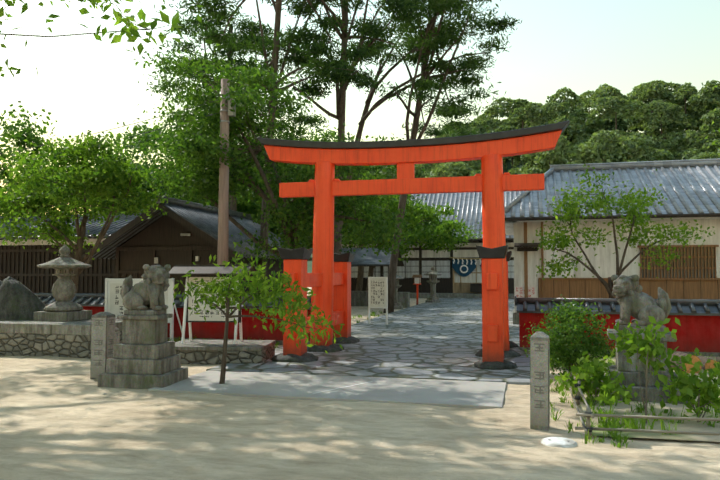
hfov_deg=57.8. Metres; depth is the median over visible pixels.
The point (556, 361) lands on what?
garden weed
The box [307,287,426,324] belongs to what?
ground
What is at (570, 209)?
garden tree
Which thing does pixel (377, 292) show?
path sign
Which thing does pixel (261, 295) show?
young tree
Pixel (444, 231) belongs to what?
maple tree
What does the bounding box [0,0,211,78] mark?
tree bough
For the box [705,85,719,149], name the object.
sparse tree
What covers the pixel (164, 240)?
building wall
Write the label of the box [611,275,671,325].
komainu statue
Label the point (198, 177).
broadleaf tree
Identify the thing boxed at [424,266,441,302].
hall stone lantern
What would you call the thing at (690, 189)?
white office roof
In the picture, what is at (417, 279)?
wooden post lantern
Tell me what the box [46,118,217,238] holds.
tree
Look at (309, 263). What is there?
hill terrain
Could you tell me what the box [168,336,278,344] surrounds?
grass tufts
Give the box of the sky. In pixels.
[0,0,719,215]
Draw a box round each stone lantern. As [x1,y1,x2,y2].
[33,245,91,321]
[394,273,403,308]
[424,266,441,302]
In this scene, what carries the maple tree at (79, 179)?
on the ground at (359, 310)
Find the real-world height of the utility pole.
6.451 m
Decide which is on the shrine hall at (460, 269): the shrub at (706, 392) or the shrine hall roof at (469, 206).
the shrine hall roof at (469, 206)
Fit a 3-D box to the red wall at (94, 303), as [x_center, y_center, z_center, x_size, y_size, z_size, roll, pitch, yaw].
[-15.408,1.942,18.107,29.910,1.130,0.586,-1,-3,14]
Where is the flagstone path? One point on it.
(442, 340)
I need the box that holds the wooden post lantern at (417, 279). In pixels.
[412,275,421,304]
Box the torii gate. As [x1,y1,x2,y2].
[256,120,569,361]
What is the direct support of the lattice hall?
on the ground at (359, 310)
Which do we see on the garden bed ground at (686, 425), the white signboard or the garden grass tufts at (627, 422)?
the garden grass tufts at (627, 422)
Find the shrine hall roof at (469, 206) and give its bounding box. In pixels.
[342,191,522,243]
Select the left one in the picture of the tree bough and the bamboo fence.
the tree bough
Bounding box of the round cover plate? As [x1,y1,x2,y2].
[541,437,576,447]
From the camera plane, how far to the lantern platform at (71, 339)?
12.42 m
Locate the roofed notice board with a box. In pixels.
[169,265,254,343]
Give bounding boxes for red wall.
[34,293,310,344]
[514,296,719,356]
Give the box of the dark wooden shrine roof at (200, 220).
[81,195,311,260]
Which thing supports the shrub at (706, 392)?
on the garden bed ground at (686, 425)
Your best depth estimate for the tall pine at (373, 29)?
23.02 m
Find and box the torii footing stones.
[271,336,520,369]
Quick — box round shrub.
[522,294,615,376]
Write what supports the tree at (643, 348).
on the garden bed ground at (686, 425)
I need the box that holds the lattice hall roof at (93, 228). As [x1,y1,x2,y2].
[0,213,141,239]
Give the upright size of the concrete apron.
0.044 m
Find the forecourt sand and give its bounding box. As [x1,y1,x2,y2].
[0,345,719,479]
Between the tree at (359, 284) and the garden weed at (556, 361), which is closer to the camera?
the garden weed at (556, 361)
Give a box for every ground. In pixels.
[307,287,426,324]
[567,353,719,441]
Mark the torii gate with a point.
(328, 279)
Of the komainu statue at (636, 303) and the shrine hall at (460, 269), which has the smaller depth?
the komainu statue at (636, 303)
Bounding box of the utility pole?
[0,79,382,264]
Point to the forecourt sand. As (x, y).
(123, 434)
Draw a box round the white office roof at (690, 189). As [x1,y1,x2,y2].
[504,158,719,234]
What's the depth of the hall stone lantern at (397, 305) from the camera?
28.29 m
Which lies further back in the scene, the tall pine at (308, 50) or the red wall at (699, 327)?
the tall pine at (308, 50)
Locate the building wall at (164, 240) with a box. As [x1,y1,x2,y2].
[115,215,283,294]
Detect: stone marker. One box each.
[90,312,114,379]
[115,327,119,343]
[530,332,549,430]
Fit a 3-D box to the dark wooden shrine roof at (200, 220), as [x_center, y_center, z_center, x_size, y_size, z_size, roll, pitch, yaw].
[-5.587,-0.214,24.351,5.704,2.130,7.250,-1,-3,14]
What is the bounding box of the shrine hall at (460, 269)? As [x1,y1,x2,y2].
[341,241,513,297]
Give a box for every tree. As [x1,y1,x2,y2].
[0,0,140,19]
[0,101,68,239]
[0,130,170,292]
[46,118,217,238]
[79,121,183,213]
[124,40,422,268]
[173,242,344,383]
[187,134,380,247]
[302,125,358,231]
[304,131,433,290]
[309,170,482,290]
[532,164,714,297]
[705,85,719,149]
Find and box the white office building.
[513,219,719,323]
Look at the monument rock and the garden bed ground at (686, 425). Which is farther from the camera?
the monument rock
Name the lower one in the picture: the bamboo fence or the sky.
the bamboo fence
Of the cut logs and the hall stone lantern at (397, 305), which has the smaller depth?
the cut logs
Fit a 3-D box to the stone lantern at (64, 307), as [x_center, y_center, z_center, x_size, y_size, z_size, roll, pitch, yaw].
[-6.154,0.878,13.572,0.919,1.559,1.058,-1,-3,14]
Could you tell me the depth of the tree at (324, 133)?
44.28 m
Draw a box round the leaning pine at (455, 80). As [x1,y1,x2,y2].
[329,0,510,224]
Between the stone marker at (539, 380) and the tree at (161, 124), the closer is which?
the stone marker at (539, 380)
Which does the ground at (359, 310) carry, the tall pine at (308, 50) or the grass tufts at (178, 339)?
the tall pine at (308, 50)
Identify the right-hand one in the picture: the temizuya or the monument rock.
the temizuya
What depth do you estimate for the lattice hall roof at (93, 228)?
26.04 m
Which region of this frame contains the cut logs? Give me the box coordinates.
[670,351,719,372]
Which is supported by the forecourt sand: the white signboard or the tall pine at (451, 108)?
the white signboard
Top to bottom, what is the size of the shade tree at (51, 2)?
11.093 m
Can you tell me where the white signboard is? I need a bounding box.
[105,278,181,340]
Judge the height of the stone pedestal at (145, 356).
1.080 m
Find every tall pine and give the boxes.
[138,4,330,210]
[154,0,362,290]
[232,0,445,253]
[349,0,521,312]
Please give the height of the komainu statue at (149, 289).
0.672 m
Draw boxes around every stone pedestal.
[98,309,187,388]
[597,323,687,403]
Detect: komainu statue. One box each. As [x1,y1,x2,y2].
[120,264,170,309]
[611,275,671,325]
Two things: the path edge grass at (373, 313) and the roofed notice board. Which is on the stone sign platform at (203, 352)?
the roofed notice board
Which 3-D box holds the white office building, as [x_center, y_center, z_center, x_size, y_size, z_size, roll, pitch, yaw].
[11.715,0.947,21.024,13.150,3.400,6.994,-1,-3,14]
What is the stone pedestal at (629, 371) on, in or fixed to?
on the garden bed ground at (686, 425)
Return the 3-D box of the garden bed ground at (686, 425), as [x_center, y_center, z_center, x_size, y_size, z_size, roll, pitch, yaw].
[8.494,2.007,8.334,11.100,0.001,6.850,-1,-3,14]
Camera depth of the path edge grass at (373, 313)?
22.88 m
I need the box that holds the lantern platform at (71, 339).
[0,318,122,358]
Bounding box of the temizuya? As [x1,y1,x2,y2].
[341,248,403,305]
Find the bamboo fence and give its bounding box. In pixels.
[566,363,719,438]
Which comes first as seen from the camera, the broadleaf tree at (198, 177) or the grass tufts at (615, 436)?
the grass tufts at (615, 436)
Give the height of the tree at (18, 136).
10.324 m
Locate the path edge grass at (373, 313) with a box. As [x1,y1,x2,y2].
[275,311,381,347]
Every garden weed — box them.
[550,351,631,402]
[550,355,598,368]
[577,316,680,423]
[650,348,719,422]
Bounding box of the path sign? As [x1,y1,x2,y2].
[368,277,387,323]
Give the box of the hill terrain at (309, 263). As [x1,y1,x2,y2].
[301,131,691,272]
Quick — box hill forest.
[366,80,719,178]
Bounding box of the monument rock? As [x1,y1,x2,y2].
[0,276,45,320]
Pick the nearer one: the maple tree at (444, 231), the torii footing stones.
the torii footing stones
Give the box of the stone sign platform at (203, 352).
[175,339,275,364]
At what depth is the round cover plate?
6.08 m
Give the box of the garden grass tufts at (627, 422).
[576,347,719,434]
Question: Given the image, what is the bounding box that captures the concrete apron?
[148,370,505,408]
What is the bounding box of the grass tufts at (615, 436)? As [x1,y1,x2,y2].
[550,380,632,447]
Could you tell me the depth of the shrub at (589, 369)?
8.01 m
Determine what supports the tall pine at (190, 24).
on the ground at (359, 310)
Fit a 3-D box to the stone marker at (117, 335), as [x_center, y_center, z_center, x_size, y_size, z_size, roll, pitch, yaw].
[-4.092,1.814,10.783,0.163,0.760,0.163,-1,-3,11]
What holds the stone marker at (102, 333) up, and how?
on the ground at (359, 310)
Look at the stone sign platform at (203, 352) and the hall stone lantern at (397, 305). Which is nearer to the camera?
the stone sign platform at (203, 352)
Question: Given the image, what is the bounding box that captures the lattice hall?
[0,238,115,293]
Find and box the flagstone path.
[206,298,529,384]
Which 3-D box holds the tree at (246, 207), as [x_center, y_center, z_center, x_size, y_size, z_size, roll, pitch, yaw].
[-3.853,-1.113,31.237,11.000,8.845,8.169,-1,-3,14]
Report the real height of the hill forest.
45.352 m
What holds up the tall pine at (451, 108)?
on the ground at (359, 310)
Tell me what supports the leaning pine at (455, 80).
on the ground at (359, 310)

